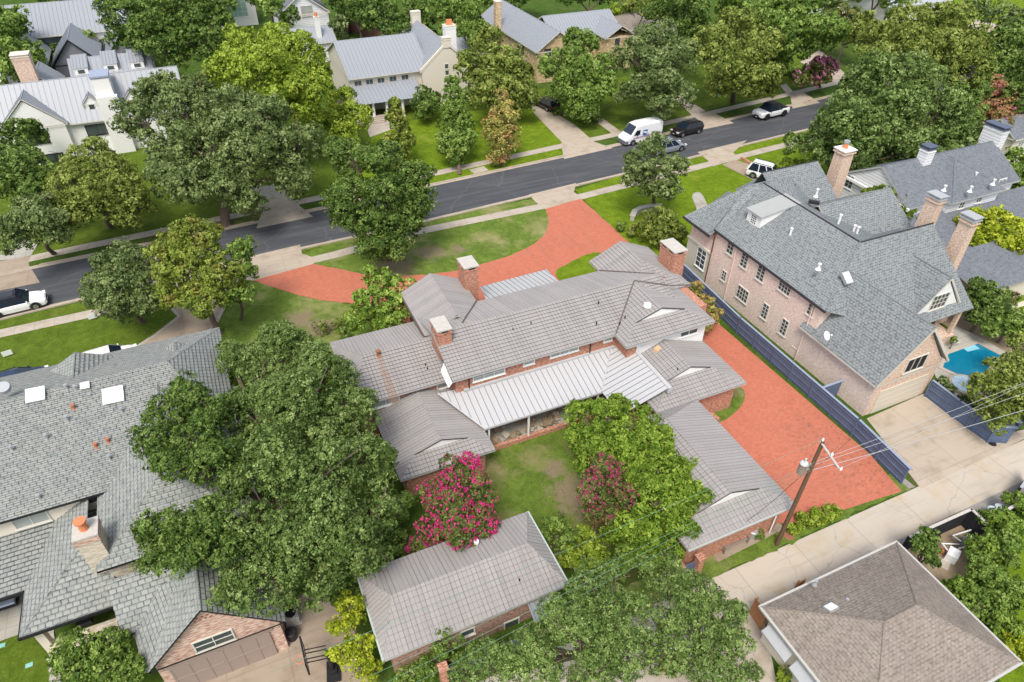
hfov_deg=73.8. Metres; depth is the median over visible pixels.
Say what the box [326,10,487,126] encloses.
cream metal roofed house
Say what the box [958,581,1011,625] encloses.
laurel bush
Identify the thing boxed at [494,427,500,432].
stone slab
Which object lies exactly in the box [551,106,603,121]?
hedge
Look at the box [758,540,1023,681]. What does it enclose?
brown hip roofed house
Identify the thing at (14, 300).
parked car
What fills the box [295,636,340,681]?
basketball hoop
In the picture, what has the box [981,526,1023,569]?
laurel bush
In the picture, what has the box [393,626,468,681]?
vine
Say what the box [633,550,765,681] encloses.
elm tree
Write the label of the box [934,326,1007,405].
pool terrace
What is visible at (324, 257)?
sidewalk
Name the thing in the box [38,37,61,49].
window
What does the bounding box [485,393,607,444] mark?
porch floor
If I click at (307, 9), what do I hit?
window
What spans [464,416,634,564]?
back lawn
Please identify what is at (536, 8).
ground
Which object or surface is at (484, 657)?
bush
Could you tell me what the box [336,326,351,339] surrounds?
bush
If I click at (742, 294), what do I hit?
window
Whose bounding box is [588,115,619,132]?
path
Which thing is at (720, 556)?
alley paving
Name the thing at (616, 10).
background tree
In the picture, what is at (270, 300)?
patchy lawn
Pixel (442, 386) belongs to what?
window
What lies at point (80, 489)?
slate roofed house
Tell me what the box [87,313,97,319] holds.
yard sign
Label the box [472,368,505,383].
window
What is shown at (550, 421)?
stone slab
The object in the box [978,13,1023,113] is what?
oak tree
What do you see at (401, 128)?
maple tree
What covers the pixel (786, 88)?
path
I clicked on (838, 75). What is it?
path
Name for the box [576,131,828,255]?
sunny front lawn
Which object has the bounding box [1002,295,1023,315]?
garden lawn
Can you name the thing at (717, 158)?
driveway apron
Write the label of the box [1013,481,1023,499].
black fence
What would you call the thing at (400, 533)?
shrub
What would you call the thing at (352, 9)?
background tree
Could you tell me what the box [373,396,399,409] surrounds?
window
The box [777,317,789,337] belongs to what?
window
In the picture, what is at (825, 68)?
crepe myrtle
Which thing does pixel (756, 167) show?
parked car
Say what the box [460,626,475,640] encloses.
window
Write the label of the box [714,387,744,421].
court lawn
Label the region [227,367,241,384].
shrub
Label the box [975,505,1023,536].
laurel bush
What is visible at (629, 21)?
brown roofed cottage
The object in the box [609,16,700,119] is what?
elm tree
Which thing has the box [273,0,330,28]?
white cottage
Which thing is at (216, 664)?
garage door
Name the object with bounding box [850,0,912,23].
background tree
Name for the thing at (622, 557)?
shrub
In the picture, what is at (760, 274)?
window
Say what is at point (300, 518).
oak tree
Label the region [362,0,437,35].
background tree
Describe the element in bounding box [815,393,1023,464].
overhead wire
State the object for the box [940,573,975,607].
laurel bush
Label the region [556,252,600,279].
entry lawn
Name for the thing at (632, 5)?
background tree
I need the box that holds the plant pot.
[951,339,959,345]
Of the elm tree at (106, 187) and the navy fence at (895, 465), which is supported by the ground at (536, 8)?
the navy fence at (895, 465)
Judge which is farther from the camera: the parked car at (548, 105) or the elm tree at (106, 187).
the parked car at (548, 105)
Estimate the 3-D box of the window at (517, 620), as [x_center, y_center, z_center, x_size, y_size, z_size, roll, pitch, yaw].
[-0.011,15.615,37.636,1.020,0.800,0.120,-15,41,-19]
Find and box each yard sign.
[1,349,12,356]
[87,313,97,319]
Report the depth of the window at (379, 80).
96.69 m
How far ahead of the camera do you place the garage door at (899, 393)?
51.10 m
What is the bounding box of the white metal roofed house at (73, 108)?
[0,48,188,164]
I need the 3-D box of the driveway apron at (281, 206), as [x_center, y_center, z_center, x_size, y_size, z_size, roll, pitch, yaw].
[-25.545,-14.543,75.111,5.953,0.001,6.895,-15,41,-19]
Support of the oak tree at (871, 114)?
on the ground at (536, 8)
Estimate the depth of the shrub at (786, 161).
80.18 m
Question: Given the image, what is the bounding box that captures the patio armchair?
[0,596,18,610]
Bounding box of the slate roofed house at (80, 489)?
[0,327,260,652]
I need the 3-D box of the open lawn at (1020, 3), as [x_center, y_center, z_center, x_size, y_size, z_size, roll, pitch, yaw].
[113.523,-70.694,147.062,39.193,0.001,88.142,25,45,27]
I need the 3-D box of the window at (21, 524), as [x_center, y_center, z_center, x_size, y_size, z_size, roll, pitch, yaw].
[-26.528,9.808,37.576,1.820,1.200,0.120,-15,41,-19]
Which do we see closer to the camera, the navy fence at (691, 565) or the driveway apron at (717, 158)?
the navy fence at (691, 565)
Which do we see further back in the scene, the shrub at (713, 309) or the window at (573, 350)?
the shrub at (713, 309)
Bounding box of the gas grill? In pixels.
[76,617,93,627]
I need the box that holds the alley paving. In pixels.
[714,523,781,561]
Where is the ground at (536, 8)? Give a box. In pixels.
[0,0,1023,681]
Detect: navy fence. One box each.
[682,264,911,483]
[685,561,695,569]
[823,379,843,396]
[924,380,1018,443]
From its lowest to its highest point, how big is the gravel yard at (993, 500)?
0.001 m
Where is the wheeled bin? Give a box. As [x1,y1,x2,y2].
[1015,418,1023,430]
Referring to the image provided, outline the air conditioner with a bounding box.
[283,605,301,627]
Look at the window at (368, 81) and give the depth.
96.15 m
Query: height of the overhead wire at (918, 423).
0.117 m
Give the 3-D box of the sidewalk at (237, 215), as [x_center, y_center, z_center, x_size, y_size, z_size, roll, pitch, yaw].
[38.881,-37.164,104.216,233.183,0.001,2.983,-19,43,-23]
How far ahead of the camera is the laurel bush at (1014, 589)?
37.61 m
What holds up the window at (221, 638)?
in the gabled brick garage at (179, 632)
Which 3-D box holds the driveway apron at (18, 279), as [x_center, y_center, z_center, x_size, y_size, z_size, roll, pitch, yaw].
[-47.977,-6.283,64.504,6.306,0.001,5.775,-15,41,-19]
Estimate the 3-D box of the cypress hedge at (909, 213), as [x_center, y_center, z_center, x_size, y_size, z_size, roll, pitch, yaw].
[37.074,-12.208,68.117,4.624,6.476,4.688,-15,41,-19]
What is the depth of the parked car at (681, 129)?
91.81 m
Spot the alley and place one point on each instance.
(781, 570)
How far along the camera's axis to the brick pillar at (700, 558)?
39.63 m
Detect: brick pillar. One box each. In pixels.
[437,660,448,681]
[693,551,706,573]
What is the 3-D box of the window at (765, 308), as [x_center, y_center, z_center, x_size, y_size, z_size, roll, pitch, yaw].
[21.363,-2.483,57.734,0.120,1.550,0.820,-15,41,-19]
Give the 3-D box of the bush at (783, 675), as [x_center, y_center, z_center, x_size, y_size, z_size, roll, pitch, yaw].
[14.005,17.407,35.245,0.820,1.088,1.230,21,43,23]
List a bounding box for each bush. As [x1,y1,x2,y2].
[306,316,345,336]
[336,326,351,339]
[448,639,519,680]
[616,221,626,231]
[626,224,637,237]
[755,528,764,540]
[775,664,792,681]
[934,375,977,407]
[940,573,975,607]
[949,336,957,348]
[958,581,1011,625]
[963,532,999,561]
[964,549,1014,592]
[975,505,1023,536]
[980,571,1023,615]
[980,608,1023,642]
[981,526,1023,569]
[990,620,1023,665]
[999,490,1023,519]
[1003,291,1023,310]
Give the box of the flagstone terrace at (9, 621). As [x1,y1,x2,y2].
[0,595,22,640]
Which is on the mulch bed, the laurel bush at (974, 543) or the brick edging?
the laurel bush at (974, 543)
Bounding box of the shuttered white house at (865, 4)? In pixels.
[808,0,877,16]
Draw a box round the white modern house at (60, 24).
[0,0,147,83]
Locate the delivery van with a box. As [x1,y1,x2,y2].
[617,116,663,145]
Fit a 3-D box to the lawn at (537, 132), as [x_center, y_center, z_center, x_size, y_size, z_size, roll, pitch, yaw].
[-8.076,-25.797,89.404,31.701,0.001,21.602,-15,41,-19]
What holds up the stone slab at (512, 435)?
on the porch floor
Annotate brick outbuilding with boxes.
[357,511,569,673]
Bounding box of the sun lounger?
[1011,301,1023,308]
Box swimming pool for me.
[938,341,1003,377]
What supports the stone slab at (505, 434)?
on the porch floor
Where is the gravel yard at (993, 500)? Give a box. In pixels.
[970,482,1023,515]
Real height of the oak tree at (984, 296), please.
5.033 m
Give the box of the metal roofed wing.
[282,12,336,62]
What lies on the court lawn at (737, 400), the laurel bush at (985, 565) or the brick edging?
the brick edging
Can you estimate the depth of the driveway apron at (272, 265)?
66.63 m
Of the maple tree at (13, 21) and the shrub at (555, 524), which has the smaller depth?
the shrub at (555, 524)
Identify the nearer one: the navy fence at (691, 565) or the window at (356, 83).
the navy fence at (691, 565)
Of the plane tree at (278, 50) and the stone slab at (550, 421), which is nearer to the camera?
the stone slab at (550, 421)
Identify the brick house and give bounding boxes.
[330,238,746,495]
[682,139,984,415]
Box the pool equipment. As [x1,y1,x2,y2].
[941,527,972,570]
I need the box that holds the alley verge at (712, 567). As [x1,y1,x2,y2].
[544,474,909,646]
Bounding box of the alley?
[483,440,1023,681]
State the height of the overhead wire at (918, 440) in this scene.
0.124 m
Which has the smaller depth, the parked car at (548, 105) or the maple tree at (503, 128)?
the maple tree at (503, 128)
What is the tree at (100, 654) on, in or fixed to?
on the ground at (536, 8)
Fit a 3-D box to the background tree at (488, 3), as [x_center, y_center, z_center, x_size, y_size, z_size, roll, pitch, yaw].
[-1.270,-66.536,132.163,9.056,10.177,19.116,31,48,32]
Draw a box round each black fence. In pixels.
[902,504,1014,549]
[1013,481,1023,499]
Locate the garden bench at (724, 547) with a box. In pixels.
[722,535,749,554]
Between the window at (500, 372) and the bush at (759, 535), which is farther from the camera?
the window at (500, 372)
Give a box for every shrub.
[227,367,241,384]
[325,489,418,612]
[409,84,442,119]
[539,511,581,555]
[557,529,611,569]
[576,523,619,546]
[602,540,661,582]
[632,204,688,247]
[687,280,723,335]
[774,156,805,168]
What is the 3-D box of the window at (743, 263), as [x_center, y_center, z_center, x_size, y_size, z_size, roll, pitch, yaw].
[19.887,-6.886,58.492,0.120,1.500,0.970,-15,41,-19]
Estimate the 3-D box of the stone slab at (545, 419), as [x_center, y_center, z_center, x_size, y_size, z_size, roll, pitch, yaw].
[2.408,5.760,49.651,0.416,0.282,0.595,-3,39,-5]
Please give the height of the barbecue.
0.835 m
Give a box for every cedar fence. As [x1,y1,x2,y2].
[343,20,385,39]
[749,597,765,629]
[795,579,805,587]
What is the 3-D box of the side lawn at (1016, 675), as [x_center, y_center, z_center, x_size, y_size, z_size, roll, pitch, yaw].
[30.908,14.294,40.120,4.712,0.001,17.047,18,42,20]
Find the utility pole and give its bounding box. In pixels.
[774,438,842,545]
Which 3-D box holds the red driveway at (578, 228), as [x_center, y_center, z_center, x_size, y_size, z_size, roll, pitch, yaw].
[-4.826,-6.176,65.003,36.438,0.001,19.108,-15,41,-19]
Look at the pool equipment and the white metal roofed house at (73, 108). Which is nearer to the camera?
the pool equipment
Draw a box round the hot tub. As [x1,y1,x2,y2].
[948,374,982,395]
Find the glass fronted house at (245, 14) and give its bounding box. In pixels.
[210,0,258,28]
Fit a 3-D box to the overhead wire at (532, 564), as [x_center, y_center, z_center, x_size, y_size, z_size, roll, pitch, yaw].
[3.523,9.124,31.547,28.789,0.501,0.011,-16,42,-20]
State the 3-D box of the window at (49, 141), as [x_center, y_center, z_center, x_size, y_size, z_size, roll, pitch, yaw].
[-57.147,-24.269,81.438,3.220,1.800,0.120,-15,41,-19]
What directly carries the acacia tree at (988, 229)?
on the ground at (536, 8)
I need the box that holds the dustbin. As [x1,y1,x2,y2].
[749,530,758,539]
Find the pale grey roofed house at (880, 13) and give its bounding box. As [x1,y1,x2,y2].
[874,0,952,20]
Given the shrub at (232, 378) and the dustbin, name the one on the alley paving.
the dustbin
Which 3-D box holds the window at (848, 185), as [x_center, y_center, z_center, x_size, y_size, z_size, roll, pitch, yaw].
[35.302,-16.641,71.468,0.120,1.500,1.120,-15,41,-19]
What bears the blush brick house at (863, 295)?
on the ground at (536, 8)
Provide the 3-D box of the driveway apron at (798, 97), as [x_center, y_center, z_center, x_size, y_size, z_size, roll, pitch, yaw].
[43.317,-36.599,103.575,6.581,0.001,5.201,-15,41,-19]
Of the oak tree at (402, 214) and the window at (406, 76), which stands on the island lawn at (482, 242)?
the oak tree at (402, 214)
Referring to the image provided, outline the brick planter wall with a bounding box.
[740,157,750,163]
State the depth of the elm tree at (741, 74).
92.18 m
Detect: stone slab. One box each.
[492,439,500,443]
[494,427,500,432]
[501,430,509,438]
[510,431,516,438]
[516,419,522,424]
[542,416,547,422]
[547,418,553,424]
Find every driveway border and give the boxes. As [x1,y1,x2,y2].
[137,308,179,345]
[207,306,225,329]
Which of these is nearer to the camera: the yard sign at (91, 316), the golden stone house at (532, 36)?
the yard sign at (91, 316)
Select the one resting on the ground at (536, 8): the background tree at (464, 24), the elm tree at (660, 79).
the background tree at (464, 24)
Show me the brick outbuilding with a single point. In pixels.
(405, 586)
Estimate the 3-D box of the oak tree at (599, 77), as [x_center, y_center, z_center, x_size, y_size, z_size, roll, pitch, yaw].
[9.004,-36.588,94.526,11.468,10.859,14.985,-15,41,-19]
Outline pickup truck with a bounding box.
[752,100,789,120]
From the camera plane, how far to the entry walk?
93.24 m
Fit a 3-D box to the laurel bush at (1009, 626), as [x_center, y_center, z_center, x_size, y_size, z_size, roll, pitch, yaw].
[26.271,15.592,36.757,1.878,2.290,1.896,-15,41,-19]
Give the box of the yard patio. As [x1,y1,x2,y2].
[612,613,775,681]
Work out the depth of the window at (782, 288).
54.94 m
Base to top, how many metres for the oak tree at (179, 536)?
10.410 m
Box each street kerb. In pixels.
[0,81,889,275]
[0,128,810,320]
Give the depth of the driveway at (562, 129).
94.68 m
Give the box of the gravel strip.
[902,479,914,488]
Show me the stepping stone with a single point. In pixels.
(53, 677)
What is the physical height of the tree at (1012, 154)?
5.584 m
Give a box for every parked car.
[0,288,47,317]
[0,365,47,377]
[81,343,136,353]
[533,96,559,111]
[655,136,686,155]
[670,117,703,137]
[746,158,777,178]
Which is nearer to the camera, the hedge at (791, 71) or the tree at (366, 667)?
the tree at (366, 667)
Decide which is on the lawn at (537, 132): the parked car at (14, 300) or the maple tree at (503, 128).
the maple tree at (503, 128)
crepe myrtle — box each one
[404,450,500,552]
[575,452,638,533]
[792,54,840,87]
[970,73,1023,125]
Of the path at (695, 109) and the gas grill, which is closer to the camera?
the gas grill
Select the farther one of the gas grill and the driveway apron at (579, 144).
the driveway apron at (579, 144)
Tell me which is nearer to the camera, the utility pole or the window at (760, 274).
the utility pole
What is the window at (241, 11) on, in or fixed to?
in the glass fronted house at (245, 14)
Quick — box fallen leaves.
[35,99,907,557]
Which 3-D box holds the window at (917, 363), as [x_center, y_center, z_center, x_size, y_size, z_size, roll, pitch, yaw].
[29.251,1.662,49.408,2.120,1.400,0.120,-15,41,-19]
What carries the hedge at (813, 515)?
on the alley verge at (712, 567)
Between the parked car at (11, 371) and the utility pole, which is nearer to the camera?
the utility pole
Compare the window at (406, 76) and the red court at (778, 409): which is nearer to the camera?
the red court at (778, 409)
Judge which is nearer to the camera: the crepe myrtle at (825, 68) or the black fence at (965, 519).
the black fence at (965, 519)
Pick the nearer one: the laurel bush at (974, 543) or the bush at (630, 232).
the laurel bush at (974, 543)
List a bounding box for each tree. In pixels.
[0,3,49,84]
[0,117,60,206]
[0,191,74,255]
[37,0,146,8]
[42,129,158,230]
[44,625,149,681]
[77,235,162,324]
[91,0,238,70]
[106,69,324,226]
[125,369,250,490]
[128,490,253,581]
[141,213,248,334]
[201,21,334,128]
[204,318,406,618]
[216,234,259,320]
[245,0,273,22]
[255,0,300,27]
[317,84,373,143]
[319,135,441,263]
[323,589,384,681]
[324,0,362,9]
[327,13,348,40]
[333,0,381,37]
[342,264,416,331]
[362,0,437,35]
[380,96,416,169]
[418,0,490,48]
[434,75,478,174]
[446,555,660,681]
[452,24,542,113]
[473,0,528,8]
[480,86,522,165]
[534,26,618,123]
[555,0,618,10]
[561,392,715,568]
[604,1,622,15]
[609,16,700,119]
[619,130,692,203]
[621,0,656,24]
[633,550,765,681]
[642,0,718,68]
[686,5,786,102]
[714,0,774,46]
[757,0,850,68]
[781,47,983,171]
[788,0,861,15]
[821,2,870,61]
[833,0,998,89]
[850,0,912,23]
[909,524,943,568]
[935,79,997,141]
[952,204,1023,254]
[957,0,1023,32]
[961,330,1023,436]
[962,276,1016,332]
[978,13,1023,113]
[979,306,1023,343]
[1004,145,1023,188]
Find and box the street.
[0,65,1019,315]
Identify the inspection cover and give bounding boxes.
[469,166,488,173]
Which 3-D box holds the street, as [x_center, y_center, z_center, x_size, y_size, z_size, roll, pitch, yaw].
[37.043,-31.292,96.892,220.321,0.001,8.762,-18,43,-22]
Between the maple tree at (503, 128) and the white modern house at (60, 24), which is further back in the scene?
the white modern house at (60, 24)
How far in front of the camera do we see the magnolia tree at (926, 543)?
38.71 m
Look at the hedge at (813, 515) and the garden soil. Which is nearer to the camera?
the hedge at (813, 515)
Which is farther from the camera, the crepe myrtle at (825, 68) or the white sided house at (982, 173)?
the crepe myrtle at (825, 68)
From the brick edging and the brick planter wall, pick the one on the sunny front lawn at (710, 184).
the brick planter wall
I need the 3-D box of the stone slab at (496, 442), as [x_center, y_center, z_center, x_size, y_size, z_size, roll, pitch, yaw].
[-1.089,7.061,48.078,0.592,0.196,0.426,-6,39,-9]
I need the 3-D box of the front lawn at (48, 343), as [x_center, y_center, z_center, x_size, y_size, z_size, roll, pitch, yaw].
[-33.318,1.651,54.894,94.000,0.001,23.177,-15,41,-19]
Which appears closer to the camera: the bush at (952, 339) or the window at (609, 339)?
the window at (609, 339)
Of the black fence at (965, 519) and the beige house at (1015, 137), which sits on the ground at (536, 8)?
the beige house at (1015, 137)
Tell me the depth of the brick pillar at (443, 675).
34.46 m
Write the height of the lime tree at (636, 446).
6.335 m
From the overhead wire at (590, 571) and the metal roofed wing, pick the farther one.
the metal roofed wing
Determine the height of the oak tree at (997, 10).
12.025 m
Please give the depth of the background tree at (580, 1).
133.09 m
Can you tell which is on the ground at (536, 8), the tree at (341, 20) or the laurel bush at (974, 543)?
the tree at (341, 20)
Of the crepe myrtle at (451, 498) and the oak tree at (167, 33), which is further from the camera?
the oak tree at (167, 33)
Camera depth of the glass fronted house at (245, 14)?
131.97 m
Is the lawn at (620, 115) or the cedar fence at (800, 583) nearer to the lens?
the cedar fence at (800, 583)
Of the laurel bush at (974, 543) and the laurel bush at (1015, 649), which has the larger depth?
the laurel bush at (974, 543)
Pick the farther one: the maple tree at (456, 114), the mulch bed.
the maple tree at (456, 114)
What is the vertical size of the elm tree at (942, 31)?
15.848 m
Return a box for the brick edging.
[710,412,719,420]
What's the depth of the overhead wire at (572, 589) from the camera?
31.34 m
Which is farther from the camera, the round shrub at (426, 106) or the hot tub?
the round shrub at (426, 106)
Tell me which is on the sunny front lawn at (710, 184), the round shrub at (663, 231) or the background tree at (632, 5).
the round shrub at (663, 231)
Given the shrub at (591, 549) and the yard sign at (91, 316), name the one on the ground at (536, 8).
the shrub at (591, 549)
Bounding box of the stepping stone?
[49,673,60,680]
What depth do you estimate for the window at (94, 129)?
84.23 m
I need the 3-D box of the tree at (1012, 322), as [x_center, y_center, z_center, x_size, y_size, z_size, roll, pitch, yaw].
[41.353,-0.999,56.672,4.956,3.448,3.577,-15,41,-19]
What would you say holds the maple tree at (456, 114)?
on the lawn at (537, 132)
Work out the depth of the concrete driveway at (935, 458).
49.00 m
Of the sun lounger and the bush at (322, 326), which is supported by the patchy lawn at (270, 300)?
the bush at (322, 326)
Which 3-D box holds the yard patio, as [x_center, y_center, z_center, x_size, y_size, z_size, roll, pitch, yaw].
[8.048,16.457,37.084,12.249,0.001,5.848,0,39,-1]
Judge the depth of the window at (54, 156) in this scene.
83.51 m
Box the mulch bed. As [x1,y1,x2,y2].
[901,511,982,585]
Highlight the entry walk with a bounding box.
[368,120,399,136]
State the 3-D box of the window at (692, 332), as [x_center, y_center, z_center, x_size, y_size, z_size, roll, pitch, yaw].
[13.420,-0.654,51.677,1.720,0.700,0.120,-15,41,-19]
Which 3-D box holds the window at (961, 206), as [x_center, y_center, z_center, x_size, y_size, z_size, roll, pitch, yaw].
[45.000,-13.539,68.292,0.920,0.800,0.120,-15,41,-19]
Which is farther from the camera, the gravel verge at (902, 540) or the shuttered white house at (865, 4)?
the shuttered white house at (865, 4)
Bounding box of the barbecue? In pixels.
[285,626,296,641]
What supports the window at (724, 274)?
in the blush brick house at (863, 295)
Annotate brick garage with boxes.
[106,530,288,681]
[606,400,792,564]
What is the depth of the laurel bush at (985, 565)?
38.73 m
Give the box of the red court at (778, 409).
[616,312,900,522]
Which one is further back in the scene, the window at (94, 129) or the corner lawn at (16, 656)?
the window at (94, 129)
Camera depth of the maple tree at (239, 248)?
54.93 m
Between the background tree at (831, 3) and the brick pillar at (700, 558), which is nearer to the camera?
the brick pillar at (700, 558)
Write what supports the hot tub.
on the pool terrace at (965, 337)
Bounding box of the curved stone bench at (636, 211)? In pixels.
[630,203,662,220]
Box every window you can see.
[10,511,52,531]
[23,128,50,144]
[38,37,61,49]
[40,152,63,163]
[84,123,108,135]
[88,497,96,505]
[191,628,236,654]
[222,0,248,17]
[300,5,313,16]
[354,80,361,85]
[365,79,373,83]
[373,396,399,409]
[377,77,384,82]
[389,76,396,80]
[401,74,408,79]
[436,383,449,389]
[444,63,448,69]
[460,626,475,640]
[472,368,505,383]
[504,617,519,629]
[523,360,535,367]
[549,347,579,358]
[603,337,612,343]
[615,38,619,45]
[679,328,698,338]
[694,246,706,271]
[720,269,726,282]
[725,242,734,257]
[734,284,749,305]
[738,253,748,270]
[754,265,765,283]
[759,302,769,321]
[776,280,791,298]
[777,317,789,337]
[804,303,815,318]
[844,174,855,190]
[901,353,929,375]
[927,291,951,311]
[957,202,965,209]
[974,197,982,203]
[1017,141,1023,148]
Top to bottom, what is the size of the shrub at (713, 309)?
3.986 m
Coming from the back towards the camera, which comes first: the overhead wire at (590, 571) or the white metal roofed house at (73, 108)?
the white metal roofed house at (73, 108)
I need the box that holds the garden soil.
[942,311,1022,352]
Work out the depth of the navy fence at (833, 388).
51.56 m
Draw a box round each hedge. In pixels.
[48,29,106,67]
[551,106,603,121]
[782,65,801,76]
[787,502,842,535]
[860,183,917,219]
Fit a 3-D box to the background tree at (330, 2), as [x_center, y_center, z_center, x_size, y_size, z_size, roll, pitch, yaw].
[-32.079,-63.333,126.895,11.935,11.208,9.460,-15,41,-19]
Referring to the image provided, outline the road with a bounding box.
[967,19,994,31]
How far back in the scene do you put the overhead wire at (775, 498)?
38.95 m
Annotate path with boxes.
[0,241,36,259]
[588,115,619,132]
[675,95,704,114]
[692,192,706,209]
[780,84,791,92]
[801,50,844,81]
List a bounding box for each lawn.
[0,52,844,260]
[0,245,405,418]
[0,635,50,681]
[220,280,371,379]
[304,199,548,275]
[353,107,562,198]
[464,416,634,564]
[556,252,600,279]
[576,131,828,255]
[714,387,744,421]
[954,0,1023,52]
[997,532,1023,681]
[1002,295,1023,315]
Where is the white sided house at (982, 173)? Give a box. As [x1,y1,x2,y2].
[840,119,1023,310]
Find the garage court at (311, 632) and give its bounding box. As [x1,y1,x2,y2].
[164,594,373,681]
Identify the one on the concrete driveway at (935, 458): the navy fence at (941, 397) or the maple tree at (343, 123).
the navy fence at (941, 397)
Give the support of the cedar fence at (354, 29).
on the ground at (536, 8)
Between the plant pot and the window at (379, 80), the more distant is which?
the window at (379, 80)
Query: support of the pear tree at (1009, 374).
on the ground at (536, 8)
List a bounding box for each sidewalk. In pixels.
[0,89,1014,336]
[29,44,997,261]
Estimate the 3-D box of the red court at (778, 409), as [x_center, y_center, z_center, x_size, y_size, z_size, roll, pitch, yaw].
[13.867,2.915,53.977,14.868,0.001,30.208,-15,41,-19]
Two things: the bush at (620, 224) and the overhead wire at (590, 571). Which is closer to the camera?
the overhead wire at (590, 571)
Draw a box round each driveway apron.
[0,256,39,289]
[243,245,319,279]
[256,197,312,228]
[529,183,581,208]
[561,137,610,158]
[693,114,732,128]
[698,140,746,165]
[790,92,819,107]
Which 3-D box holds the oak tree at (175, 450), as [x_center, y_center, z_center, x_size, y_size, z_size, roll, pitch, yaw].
[-17.594,7.864,39.165,5.742,10.487,8.214,-15,41,-19]
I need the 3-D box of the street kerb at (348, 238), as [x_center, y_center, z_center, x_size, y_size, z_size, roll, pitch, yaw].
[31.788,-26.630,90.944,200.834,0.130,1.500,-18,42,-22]
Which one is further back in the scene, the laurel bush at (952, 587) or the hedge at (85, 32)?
the hedge at (85, 32)
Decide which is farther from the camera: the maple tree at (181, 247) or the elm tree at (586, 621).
the maple tree at (181, 247)
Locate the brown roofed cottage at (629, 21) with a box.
[614,11,675,41]
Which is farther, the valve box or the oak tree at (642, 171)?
the oak tree at (642, 171)
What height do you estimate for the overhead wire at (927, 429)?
0.187 m
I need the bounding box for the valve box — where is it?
[25,662,32,667]
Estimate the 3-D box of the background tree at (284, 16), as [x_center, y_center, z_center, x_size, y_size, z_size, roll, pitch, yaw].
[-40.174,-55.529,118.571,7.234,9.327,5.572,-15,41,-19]
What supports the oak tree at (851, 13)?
on the ground at (536, 8)
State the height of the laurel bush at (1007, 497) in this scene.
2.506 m
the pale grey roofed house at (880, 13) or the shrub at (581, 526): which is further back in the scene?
the pale grey roofed house at (880, 13)
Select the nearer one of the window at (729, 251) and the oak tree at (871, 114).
the window at (729, 251)
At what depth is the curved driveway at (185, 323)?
58.62 m
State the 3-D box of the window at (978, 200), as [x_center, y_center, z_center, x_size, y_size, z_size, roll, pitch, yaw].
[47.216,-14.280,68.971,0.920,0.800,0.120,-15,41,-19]
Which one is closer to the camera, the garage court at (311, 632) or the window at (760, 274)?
the garage court at (311, 632)
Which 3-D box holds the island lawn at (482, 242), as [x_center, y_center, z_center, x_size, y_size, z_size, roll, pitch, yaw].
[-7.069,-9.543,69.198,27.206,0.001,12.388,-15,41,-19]
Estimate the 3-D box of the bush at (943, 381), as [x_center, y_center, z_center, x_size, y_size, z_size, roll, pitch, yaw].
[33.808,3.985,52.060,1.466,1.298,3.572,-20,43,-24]
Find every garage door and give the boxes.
[169,632,277,681]
[870,373,928,413]
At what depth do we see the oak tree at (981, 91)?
84.32 m
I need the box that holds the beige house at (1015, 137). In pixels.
[970,114,1023,161]
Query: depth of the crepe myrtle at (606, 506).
39.55 m
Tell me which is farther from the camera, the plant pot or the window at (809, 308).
the plant pot
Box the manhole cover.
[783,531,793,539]
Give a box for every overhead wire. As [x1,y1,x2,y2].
[271,439,821,671]
[371,462,813,675]
[388,465,812,681]
[418,471,809,681]
[746,467,809,521]
[813,410,1022,469]
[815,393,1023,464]
[816,383,1022,461]
[844,389,1013,466]
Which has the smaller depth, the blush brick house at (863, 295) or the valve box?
the valve box
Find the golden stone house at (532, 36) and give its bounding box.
[481,0,636,83]
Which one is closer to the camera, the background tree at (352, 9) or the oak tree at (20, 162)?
the oak tree at (20, 162)
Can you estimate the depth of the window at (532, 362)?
48.72 m
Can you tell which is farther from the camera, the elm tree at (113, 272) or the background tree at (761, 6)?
the background tree at (761, 6)
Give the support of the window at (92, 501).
in the slate roofed house at (80, 489)
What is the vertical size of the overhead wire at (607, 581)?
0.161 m
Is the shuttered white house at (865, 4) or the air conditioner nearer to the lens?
the air conditioner
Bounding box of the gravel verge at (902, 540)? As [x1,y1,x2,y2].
[898,487,1023,543]
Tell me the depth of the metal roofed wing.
114.17 m
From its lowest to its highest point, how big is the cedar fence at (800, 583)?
0.820 m
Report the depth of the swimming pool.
56.12 m
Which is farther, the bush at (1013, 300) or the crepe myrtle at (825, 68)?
the crepe myrtle at (825, 68)
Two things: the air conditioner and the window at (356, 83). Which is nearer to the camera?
the air conditioner
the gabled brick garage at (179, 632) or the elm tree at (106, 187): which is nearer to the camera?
the gabled brick garage at (179, 632)
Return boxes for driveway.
[142,294,221,344]
[253,186,292,198]
[253,199,628,322]
[531,101,588,142]
[723,160,757,179]
[867,394,1023,488]

